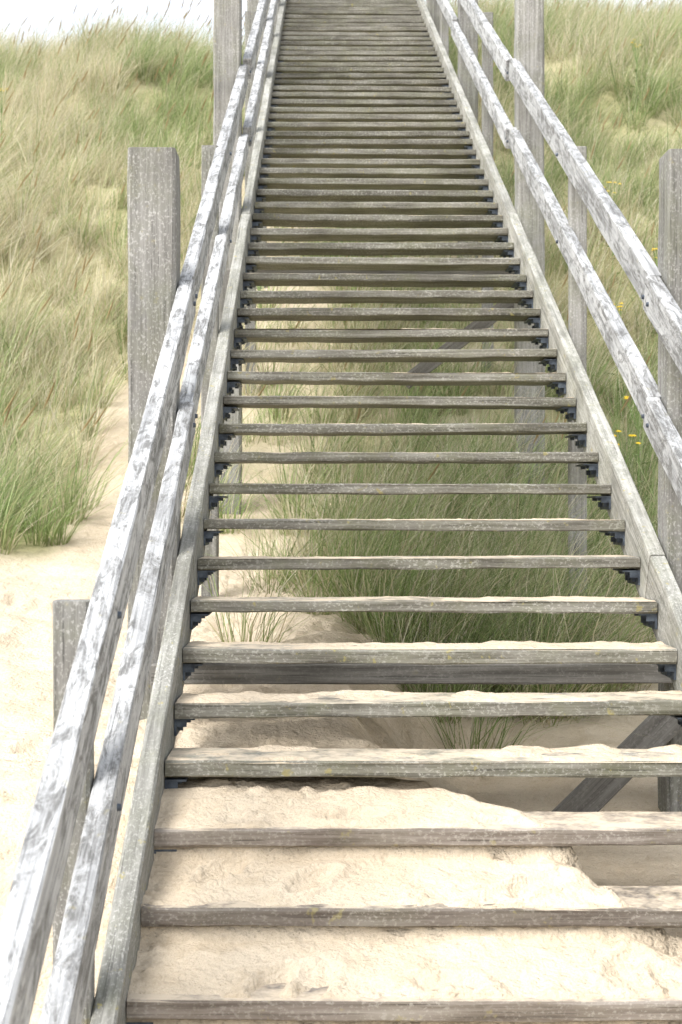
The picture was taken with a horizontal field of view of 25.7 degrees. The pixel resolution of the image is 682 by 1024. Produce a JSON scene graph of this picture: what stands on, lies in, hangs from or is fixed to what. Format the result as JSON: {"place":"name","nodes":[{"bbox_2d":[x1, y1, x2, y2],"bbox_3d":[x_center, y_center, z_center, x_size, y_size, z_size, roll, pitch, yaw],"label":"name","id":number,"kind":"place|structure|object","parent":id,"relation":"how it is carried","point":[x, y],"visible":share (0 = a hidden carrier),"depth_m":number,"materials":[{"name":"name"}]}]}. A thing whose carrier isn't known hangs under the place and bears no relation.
{"place":"outdoors","nodes":[
{"label":"outdoors","id":0,"kind":"place"},
{"bbox_2d":[0,26,681,1023],"bbox_3d":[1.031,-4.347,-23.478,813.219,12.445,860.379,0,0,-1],"label":"sand dune ground","id":1,"kind":"structure","parent":0,"point":[568,962],"depth_m":5.13,"materials":[{"name":"sand"}]},
{"bbox_2d":[52,599,94,1023],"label":"baluster post","id":2,"kind":"object","parent":1,"relation":"on","point":[69,616],"visible":0.35,"depth_m":4.00,"materials":[{"name":"grey wood"}]},
{"bbox_2d":[39,402,194,1023],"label":"rail","id":3,"kind":"object","parent":2,"relation":"attached to","point":[66,994],"visible":1,"depth_m":4.14,"materials":[{"name":"grey wood"}]},
{"bbox_2d":[127,147,180,719],"bbox_3d":[-0.804,-0.095,6.441,0.211,2.904,0.211,0,0,-1],"label":"tall post","id":4,"kind":"object","parent":1,"relation":"on","point":[153,209],"visible":0.31,"depth_m":6.34,"materials":[{"name":"grey wood"}]},
{"bbox_2d":[0,280,195,1023],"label":"handrail","id":5,"kind":"object","parent":4,"relation":"attached to","point":[29,913],"visible":1,"depth_m":3.54,"materials":[{"name":"grey wood"}]},
{"bbox_2d":[201,145,218,596],"bbox_3d":[-0.778,-0.674,8.891,0.104,2.993,0.094,0,0,-1],"label":"baluster post","id":6,"kind":"object","parent":1,"relation":"on","point":[207,153],"visible":0.26,"depth_m":8.85,"materials":[{"name":"grey wood"}]},
{"bbox_2d":[213,0,241,514],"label":"tall post","id":7,"kind":"object","parent":1,"relation":"on","point":[227,44],"visible":0.32,"depth_m":11.24,"materials":[{"name":"grey wood"}]},
{"bbox_2d":[178,134,248,418],"bbox_3d":[-0.709,-1.592,8.927,0.069,0.148,5.436,0,26,-1],"label":"rail","id":8,"kind":"object","parent":7,"relation":"attached to","point":[192,382],"visible":0.91,"depth_m":8.02,"materials":[{"name":"grey wood"}]},
{"bbox_2d":[180,64,247,301],"bbox_3d":[-0.710,-2.112,8.926,0.069,0.157,5.436,0,26,-1],"label":"handrail","id":9,"kind":"object","parent":7,"relation":"attached to","point":[194,264],"visible":0.91,"depth_m":8.09,"materials":[{"name":"grey wood"}]},
{"bbox_2d":[245,11,255,393],"bbox_3d":[-0.835,-2.709,13.791,0.103,3.792,0.094,0,0,-1],"label":"baluster post","id":10,"kind":"object","parent":1,"relation":"on","point":[249,17],"visible":0.24,"depth_m":13.75,"materials":[{"name":"grey wood"}]},
{"bbox_2d":[247,0,266,289],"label":"tall post","id":11,"kind":"object","parent":1,"relation":"on","point":[252,5],"visible":0.07,"depth_m":16.14,"materials":[{"name":"grey wood"}]},
{"bbox_2d":[242,0,269,78],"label":"handrail","id":12,"kind":"object","parent":11,"relation":"attached to","point":[251,51],"visible":0.95,"depth_m":12.43,"materials":[{"name":"grey wood"}]},
{"bbox_2d":[243,19,272,145],"bbox_3d":[-0.742,-4.066,13.816,0.069,0.148,5.458,0,26,-1],"label":"rail","id":13,"kind":"object","parent":11,"relation":"attached to","point":[249,124],"visible":0.98,"depth_m":12.97,"materials":[{"name":"grey wood"}]},
{"bbox_2d":[0,0,681,642],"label":"marram grass","id":14,"kind":"structure","parent":1,"relation":"on","point":[96,66],"depth_m":16.45,"materials":[{"name":"plant"}]},
{"bbox_2d":[117,17,648,810],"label":"rail bolts","id":15,"kind":"object","parent":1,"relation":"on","point":[119,615],"visible":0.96,"depth_m":6.42,"materials":[{"name":"metal"}]},
{"bbox_2d":[194,343,657,781],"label":"marram grass","id":16,"kind":"structure","parent":1,"relation":"on","point":[386,627],"depth_m":8.30,"materials":[{"name":"plant"}]},
{"bbox_2d":[426,0,440,35],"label":"tall post","id":17,"kind":"object","parent":1,"relation":"on","point":[433,7],"visible":0.04,"depth_m":21.07,"materials":[{"name":"grey wood"}]},
{"bbox_2d":[436,0,457,28],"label":"rail","id":18,"kind":"object","parent":17,"relation":"attached to","point":[448,12],"visible":0.83,"depth_m":17.08,"materials":[{"name":"grey wood"}]},
{"bbox_2d":[440,0,448,55],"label":"baluster post","id":19,"kind":"object","parent":1,"relation":"on","point":[444,31],"visible":0.12,"depth_m":18.67,"materials":[{"name":"grey wood"}]},
{"bbox_2d":[458,0,477,257],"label":"tall post","id":20,"kind":"object","parent":1,"relation":"on","point":[465,79],"visible":0.18,"depth_m":16.16,"materials":[{"name":"grey wood"}]},
{"bbox_2d":[451,21,512,148],"bbox_3d":[1.259,-4.056,13.840,0.068,0.148,5.458,0,26,-1],"label":"rail","id":21,"kind":"object","parent":20,"relation":"attached to","point":[498,115],"visible":1,"depth_m":13.16,"materials":[{"name":"grey wood"}]},
{"bbox_2d":[459,0,511,80],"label":"handrail","id":22,"kind":"object","parent":20,"relation":"attached to","point":[494,45],"visible":0.96,"depth_m":12.67,"materials":[{"name":"grey wood"}]},
{"bbox_2d":[481,12,493,372],"bbox_3d":[1.353,-2.787,13.816,0.104,3.636,0.094,0,0,-1],"label":"baluster post","id":23,"kind":"object","parent":1,"relation":"on","point":[487,120],"visible":0.33,"depth_m":13.77,"materials":[{"name":"grey wood"}]},
{"bbox_2d":[514,0,544,501],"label":"tall post","id":24,"kind":"object","parent":1,"relation":"on","point":[529,35],"visible":0.39,"depth_m":11.27,"materials":[{"name":"grey wood"}]},
{"bbox_2d":[227,269,513,285],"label":"cross beam","id":25,"kind":"structure","parent":24,"relation":"attached to","point":[390,272],"depth_m":11.17,"materials":[{"name":"grey wood"}]},
{"bbox_2d":[406,303,513,388],"bbox_3d":[0.923,-1.323,11.492,1.099,0.111,0.052,-38,0,-1],"label":"brace","id":26,"kind":"object","parent":24,"relation":"attached to","point":[424,367],"visible":0.3,"depth_m":11.47,"materials":[{"name":"grey wood"}]},
{"bbox_2d":[568,146,586,635],"bbox_3d":[1.410,-0.574,8.917,0.104,3.193,0.094,0,0,-1],"label":"baluster post","id":27,"kind":"object","parent":1,"relation":"on","point":[577,304],"visible":0.35,"depth_m":8.87,"materials":[{"name":"grey wood"}]},
{"bbox_2d":[624,396,650,508],"bbox_3d":[2.175,-0.394,10.922,0.218,1.060,0.219,0,0,-1],"label":"ragwort plant","id":28,"kind":"object","parent":1,"relation":"on","point":[637,419],"visible":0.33,"depth_m":10.92,"materials":[{"name":"green plant"}]},
{"bbox_2d":[657,149,681,811],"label":"tall post","id":29,"kind":"object","parent":1,"relation":"on","point":[669,372],"visible":0.43,"depth_m":6.37,"materials":[{"name":"grey wood"}]},
{"bbox_2d":[151,663,671,684],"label":"cross beam","id":30,"kind":"structure","parent":29,"relation":"attached to","point":[398,673],"depth_m":6.28,"materials":[{"name":"grey wood"}]},
{"bbox_2d":[509,127,660,420],"bbox_3d":[1.339,-1.647,8.950,0.069,0.148,5.436,0,26,-1],"label":"rail","id":31,"kind":"object","parent":29,"relation":"attached to","point":[635,373],"visible":0.98,"depth_m":7.98,"materials":[{"name":"grey wood"}]},
{"bbox_2d":[509,58,661,301],"bbox_3d":[1.340,-2.167,8.950,0.068,0.157,5.435,0,26,-1],"label":"handrail","id":32,"kind":"object","parent":29,"relation":"attached to","point":[634,258],"visible":0.98,"depth_m":8.01,"materials":[{"name":"grey wood"}]},
{"bbox_2d":[551,715,681,811],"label":"brace","id":33,"kind":"object","parent":29,"relation":"attached to","point":[591,794],"visible":0.25,"depth_m":6.29,"materials":[{"name":"grey wood"}]},
{"bbox_2d":[643,397,681,504],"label":"rail","id":34,"kind":"object","parent":29,"relation":"attached to","point":[664,437],"visible":1,"depth_m":6.15,"materials":[{"name":"grey wood"}]},
{"bbox_2d":[643,276,681,373],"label":"handrail","id":35,"kind":"object","parent":29,"relation":"attached to","point":[663,311],"visible":1,"depth_m":6.15,"materials":[{"name":"grey wood"}]},
{"bbox_2d":[0,0,681,57],"label":"sky","id":36,"kind":"structure","parent":0,"point":[20,7],"materials":[{"name":"white"}]},
{"bbox_2d":[260,328,510,329],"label":"sand","id":37,"kind":"structure","parent":0,"point":[353,329],"depth_m":9.27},
{"bbox_2d":[126,46,681,1023],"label":"steel brackets","id":38,"kind":"object","parent":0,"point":[632,576],"visible":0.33,"depth_m":8.07,"materials":[{"name":"metal"}]},
{"bbox_2d":[90,555,194,1023],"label":"stringer","id":39,"kind":"object","parent":38,"relation":"attached to","point":[120,950],"visible":0.83,"depth_m":4.81,"materials":[{"name":"grey wood"}]},
{"bbox_2d":[178,213,250,596],"bbox_3d":[-0.691,-0.910,8.861,0.073,0.273,5.467,0,26,-1],"label":"stringer","id":40,"kind":"object","parent":38,"relation":"attached to","point":[197,511],"visible":0.85,"depth_m":7.80,"materials":[{"name":"grey wood"}]},
{"bbox_2d":[241,79,271,227],"bbox_3d":[-0.747,-3.341,13.751,0.073,0.272,5.444,0,26,-1],"label":"stringer","id":41,"kind":"object","parent":38,"relation":"attached to","point":[249,201],"visible":0.78,"depth_m":13.09,"materials":[{"name":"grey wood"}]},
{"bbox_2d":[266,0,286,91],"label":"stringer","id":42,"kind":"object","parent":38,"relation":"attached to","point":[272,65],"visible":0.77,"depth_m":18.27,"materials":[{"name":"grey wood"}]},
{"bbox_2d":[287,0,416,3],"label":"tread","id":43,"kind":"object","parent":38,"relation":"on","point":[351,1],"visible":0.45,"depth_m":22.33,"materials":[{"name":"grey wood"}]},
{"bbox_2d":[286,4,417,6],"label":"tread","id":44,"kind":"object","parent":38,"relation":"on","point":[351,5],"visible":0.46,"depth_m":21.99,"materials":[{"name":"grey wood"}]},
{"bbox_2d":[286,7,418,10],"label":"tread","id":45,"kind":"object","parent":38,"relation":"on","point":[362,8],"visible":0.43,"depth_m":21.66,"materials":[{"name":"grey wood"}]},
{"bbox_2d":[285,10,420,15],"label":"tread","id":46,"kind":"object","parent":38,"relation":"on","point":[336,12],"visible":0.51,"depth_m":21.32,"materials":[{"name":"grey wood"}]},
{"bbox_2d":[284,15,422,18],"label":"tread","id":47,"kind":"object","parent":38,"relation":"on","point":[344,17],"visible":0.46,"depth_m":20.98,"materials":[{"name":"grey wood"}]},
{"bbox_2d":[284,19,423,23],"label":"tread","id":48,"kind":"object","parent":38,"relation":"on","point":[367,21],"visible":0.52,"depth_m":20.65,"materials":[{"name":"grey wood"}]},
{"bbox_2d":[283,23,425,26],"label":"tread","id":49,"kind":"object","parent":38,"relation":"on","point":[353,25],"visible":0.42,"depth_m":20.31,"materials":[{"name":"grey wood"}]},
{"bbox_2d":[282,27,427,32],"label":"tread","id":50,"kind":"object","parent":38,"relation":"on","point":[355,29],"visible":0.52,"depth_m":19.98,"materials":[{"name":"grey wood"}]},
{"bbox_2d":[282,31,428,36],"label":"tread","id":51,"kind":"object","parent":38,"relation":"on","point":[397,34],"visible":0.52,"depth_m":19.65,"materials":[{"name":"grey wood"}]},
{"bbox_2d":[281,36,430,40],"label":"tread","id":52,"kind":"object","parent":38,"relation":"on","point":[325,38],"visible":0.52,"depth_m":19.31,"materials":[{"name":"grey wood"}]},
{"bbox_2d":[280,41,432,46],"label":"tread","id":53,"kind":"object","parent":38,"relation":"on","point":[366,43],"visible":0.47,"depth_m":18.97,"materials":[{"name":"grey wood"}]},
{"bbox_2d":[280,46,434,50],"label":"tread","id":54,"kind":"object","parent":38,"relation":"on","point":[309,48],"visible":0.45,"depth_m":18.64,"materials":[{"name":"grey wood"}]},
{"bbox_2d":[279,51,436,56],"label":"tread","id":55,"kind":"object","parent":38,"relation":"on","point":[367,53],"visible":0.5,"depth_m":18.30,"materials":[{"name":"grey wood"}]},
{"bbox_2d":[278,56,438,61],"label":"tread","id":56,"kind":"object","parent":38,"relation":"on","point":[346,59],"visible":0.52,"depth_m":17.97,"materials":[{"name":"grey wood"}]},
{"bbox_2d":[277,62,440,66],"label":"tread","id":57,"kind":"object","parent":38,"relation":"on","point":[358,64],"visible":0.54,"depth_m":17.63,"materials":[{"name":"grey wood"}]},
{"bbox_2d":[276,67,443,72],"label":"tread","id":58,"kind":"object","parent":38,"relation":"on","point":[360,69],"visible":0.54,"depth_m":17.29,"materials":[{"name":"grey wood"}]},
{"bbox_2d":[275,73,445,79],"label":"tread","id":59,"kind":"object","parent":38,"relation":"on","point":[356,76],"visible":0.55,"depth_m":16.96,"materials":[{"name":"grey wood"}]},
{"bbox_2d":[274,79,447,86],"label":"tread","id":60,"kind":"object","parent":38,"relation":"on","point":[425,83],"visible":0.58,"depth_m":16.62,"materials":[{"name":"grey wood"}]},
{"bbox_2d":[273,85,450,92],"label":"tread","id":61,"kind":"object","parent":38,"relation":"on","point":[407,89],"visible":0.56,"depth_m":16.28,"materials":[{"name":"grey wood"}]},
{"bbox_2d":[272,92,453,99],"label":"tread","id":62,"kind":"object","parent":38,"relation":"on","point":[365,95],"visible":0.6,"depth_m":15.95,"materials":[{"name":"grey wood"}]},
{"bbox_2d":[271,99,456,107],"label":"tread","id":63,"kind":"object","parent":38,"relation":"on","point":[343,103],"visible":0.6,"depth_m":15.62,"materials":[{"name":"grey wood"}]},
{"bbox_2d":[270,107,458,114],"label":"tread","id":64,"kind":"object","parent":38,"relation":"on","point":[369,110],"visible":0.56,"depth_m":15.27,"materials":[{"name":"grey wood"}]},
{"bbox_2d":[269,114,462,121],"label":"tread","id":65,"kind":"object","parent":38,"relation":"on","point":[363,118],"visible":0.59,"depth_m":14.94,"materials":[{"name":"grey wood"}]},
{"bbox_2d":[267,122,465,130],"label":"tread","id":66,"kind":"object","parent":38,"relation":"on","point":[366,126],"visible":0.73,"depth_m":14.61,"materials":[{"name":"grey wood"}]},
{"bbox_2d":[266,131,468,139],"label":"tread","id":67,"kind":"object","parent":38,"relation":"on","point":[314,135],"visible":0.67,"depth_m":14.27,"materials":[{"name":"grey wood"}]},
{"bbox_2d":[265,139,472,148],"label":"tread","id":68,"kind":"object","parent":38,"relation":"on","point":[375,143],"visible":0.73,"depth_m":13.94,"materials":[{"name":"grey wood"}]},
{"bbox_2d":[263,148,475,158],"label":"tread","id":69,"kind":"object","parent":38,"relation":"on","point":[294,153],"visible":0.77,"depth_m":13.61,"materials":[{"name":"grey wood"}]},
{"bbox_2d":[262,158,479,168],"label":"tread","id":70,"kind":"object","parent":38,"relation":"on","point":[376,163],"visible":0.73,"depth_m":13.27,"materials":[{"name":"grey wood"}]},
{"bbox_2d":[260,168,483,178],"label":"tread","id":71,"kind":"object","parent":38,"relation":"on","point":[427,173],"visible":0.75,"depth_m":12.92,"materials":[{"name":"grey wood"}]},
{"bbox_2d":[258,178,487,190],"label":"tread","id":72,"kind":"object","parent":38,"relation":"on","point":[365,184],"visible":0.81,"depth_m":12.59,"materials":[{"name":"grey wood"}]},
{"bbox_2d":[256,189,492,201],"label":"tread","id":73,"kind":"object","parent":38,"relation":"on","point":[284,195],"visible":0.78,"depth_m":12.26,"materials":[{"name":"grey wood"}]},
{"bbox_2d":[255,202,497,214],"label":"tread","id":74,"kind":"object","parent":38,"relation":"on","point":[414,208],"visible":0.85,"depth_m":11.93,"materials":[{"name":"grey wood"}]},
{"bbox_2d":[253,213,502,227],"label":"tread","id":75,"kind":"object","parent":38,"relation":"on","point":[373,221],"visible":0.98,"depth_m":11.59,"materials":[{"name":"grey wood"}]},
{"bbox_2d":[250,228,507,241],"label":"tread","id":76,"kind":"object","parent":38,"relation":"on","point":[362,235],"visible":0.96,"depth_m":11.25,"materials":[{"name":"grey wood"}]},
{"bbox_2d":[248,242,513,255],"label":"tread","id":77,"kind":"object","parent":38,"relation":"on","point":[386,248],"visible":0.95,"depth_m":10.92,"materials":[{"name":"grey wood"}]},
{"bbox_2d":[246,256,519,270],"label":"tread","id":78,"kind":"object","parent":38,"relation":"on","point":[382,264],"visible":0.99,"depth_m":10.58,"materials":[{"name":"grey wood"}]},
{"bbox_2d":[243,273,525,287],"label":"tread","id":79,"kind":"object","parent":38,"relation":"on","point":[373,280],"visible":0.94,"depth_m":10.24,"materials":[{"name":"grey wood"}]},
{"bbox_2d":[241,290,532,303],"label":"tread","id":80,"kind":"object","parent":38,"relation":"on","point":[393,296],"visible":0.98,"depth_m":9.91,"materials":[{"name":"grey wood"}]},
{"bbox_2d":[238,308,539,320],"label":"tread","id":81,"kind":"object","parent":38,"relation":"on","point":[388,314],"visible":0.96,"depth_m":9.57,"materials":[{"name":"grey wood"}]},
{"bbox_2d":[234,329,547,342],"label":"tread","id":82,"kind":"object","parent":38,"relation":"on","point":[383,336],"visible":0.96,"depth_m":9.24,"materials":[{"name":"grey wood"}]},
{"bbox_2d":[231,349,556,362],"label":"tread","id":83,"kind":"object","parent":38,"relation":"on","point":[375,356],"visible":0.97,"depth_m":8.90,"materials":[{"name":"grey wood"}]},
{"bbox_2d":[227,371,565,385],"bbox_3d":[0.318,-0.774,8.700,1.937,0.058,0.290,0,0,-1],"label":"tread","id":84,"kind":"object","parent":38,"relation":"on","point":[402,379],"visible":0.95,"depth_m":8.56,"materials":[{"name":"grey wood"}]},
{"bbox_2d":[224,396,575,409],"bbox_3d":[0.322,-0.612,8.364,1.937,0.053,0.288,0,0,-1],"label":"tread","id":85,"kind":"object","parent":38,"relation":"on","point":[526,403],"visible":0.98,"depth_m":8.23,"materials":[{"name":"grey wood"}]},
{"bbox_2d":[219,422,586,435],"bbox_3d":[0.326,-0.442,8.020,1.937,0.057,0.289,0,0,-1],"label":"tread","id":86,"kind":"object","parent":38,"relation":"on","point":[407,429],"visible":0.98,"depth_m":7.88,"materials":[{"name":"grey wood"}]},
{"bbox_2d":[127,983,681,1021],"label":"tread","id":87,"kind":"object","parent":38,"relation":"on","point":[265,1002],"visible":0.56,"depth_m":4.19,"materials":[{"name":"grey wood"}]},
{"bbox_2d":[215,452,597,463],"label":"tread","id":88,"kind":"object","parent":38,"relation":"on","point":[394,457],"visible":1,"depth_m":7.55,"materials":[{"name":"grey wood"}]},
{"bbox_2d":[210,483,610,494],"bbox_3d":[0.334,-0.112,7.356,1.937,0.056,0.290,0,0,-1],"label":"tread","id":89,"kind":"object","parent":38,"relation":"on","point":[394,489],"visible":1,"depth_m":7.22,"materials":[{"name":"grey wood"}]},
{"bbox_2d":[141,886,681,927],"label":"tread","id":90,"kind":"object","parent":38,"relation":"on","point":[657,906],"visible":0.57,"depth_m":4.52,"materials":[{"name":"grey wood"}]},
{"bbox_2d":[204,518,624,531],"bbox_3d":[0.337,0.061,7.018,1.937,0.056,0.290,0,0,-1],"label":"tread","id":91,"kind":"object","parent":38,"relation":"on","point":[450,525],"visible":0.97,"depth_m":6.88,"materials":[{"name":"grey wood"}]},
{"bbox_2d":[293,518,604,519],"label":"sand","id":92,"kind":"structure","parent":91,"relation":"on","point":[476,519],"depth_m":6.98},
{"bbox_2d":[154,811,681,847],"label":"tread","id":93,"kind":"object","parent":38,"relation":"on","point":[608,828],"visible":0.74,"depth_m":4.86,"materials":[{"name":"grey wood"}]},
{"bbox_2d":[198,555,639,569],"bbox_3d":[0.341,0.226,6.685,1.937,0.054,0.290,0,0,-1],"label":"tread","id":94,"kind":"object","parent":38,"relation":"on","point":[484,562],"visible":0.94,"depth_m":6.55,"materials":[{"name":"grey wood"}]},
{"bbox_2d":[201,555,525,558],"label":"sand","id":95,"kind":"structure","parent":94,"relation":"on","point":[241,557],"depth_m":6.63,"materials":[{"name":"sand"}]},
{"bbox_2d":[165,748,681,777],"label":"tread","id":96,"kind":"object","parent":38,"relation":"on","point":[352,762],"visible":0.93,"depth_m":5.20,"materials":[{"name":"grey wood"}]},
{"bbox_2d":[191,596,656,613],"bbox_3d":[0.345,0.393,6.348,1.937,0.056,0.290,0,0,-1],"label":"tread","id":97,"kind":"object","parent":38,"relation":"on","point":[341,604],"visible":0.95,"depth_m":6.21,"materials":[{"name":"grey wood"}]},
{"bbox_2d":[195,596,655,601],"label":"sand","id":98,"kind":"structure","parent":97,"relation":"on","point":[608,599],"depth_m":6.30,"materials":[{"name":"sand"}]},
{"bbox_2d":[175,692,681,718],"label":"tread","id":99,"kind":"object","parent":38,"relation":"on","point":[449,705],"visible":0.84,"depth_m":5.53,"materials":[{"name":"grey wood"}]},
{"bbox_2d":[183,642,676,664],"bbox_3d":[0.349,0.567,6.001,1.937,0.064,0.290,0,0,-1],"label":"tread","id":100,"kind":"object","parent":38,"relation":"on","point":[256,654],"visible":0.82,"depth_m":5.86,"materials":[{"name":"grey wood"}]},
{"bbox_2d":[417,0,457,92],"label":"stringer","id":101,"kind":"object","parent":38,"relation":"attached to","point":[445,61],"visible":0.59,"depth_m":18.38,"materials":[{"name":"grey wood"}]},
{"bbox_2d":[452,79,516,227],"bbox_3d":[1.266,-3.342,13.774,0.073,0.274,5.444,0,26,-1],"label":"stringer","id":102,"kind":"object","parent":38,"relation":"attached to","point":[501,197],"visible":0.62,"depth_m":13.08,"materials":[{"name":"grey wood"}]},
{"bbox_2d":[507,213,664,598],"bbox_3d":[1.323,-0.915,8.884,0.072,0.274,5.467,0,26,-1],"label":"stringer","id":103,"kind":"object","parent":38,"relation":"attached to","point":[642,542],"visible":0.75,"depth_m":7.79,"materials":[{"name":"grey wood"}]},
{"bbox_2d":[646,556,681,690],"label":"stringer","id":104,"kind":"object","parent":38,"relation":"attached to","point":[663,591],"visible":0.8,"depth_m":6.11,"materials":[{"name":"grey wood"}]},
{"bbox_2d":[167,744,681,763],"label":"sand","id":105,"kind":"structure","parent":0,"point":[592,751],"depth_m":5.32,"materials":[{"name":"sand"}]},
{"bbox_2d":[189,641,667,648],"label":"sand","id":106,"kind":"structure","parent":0,"point":[528,645],"depth_m":5.99,"materials":[{"name":"sand"}]},
{"bbox_2d":[177,690,681,702],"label":"sand","id":107,"kind":"structure","parent":0,"point":[468,695],"depth_m":5.65,"materials":[{"name":"sand"}]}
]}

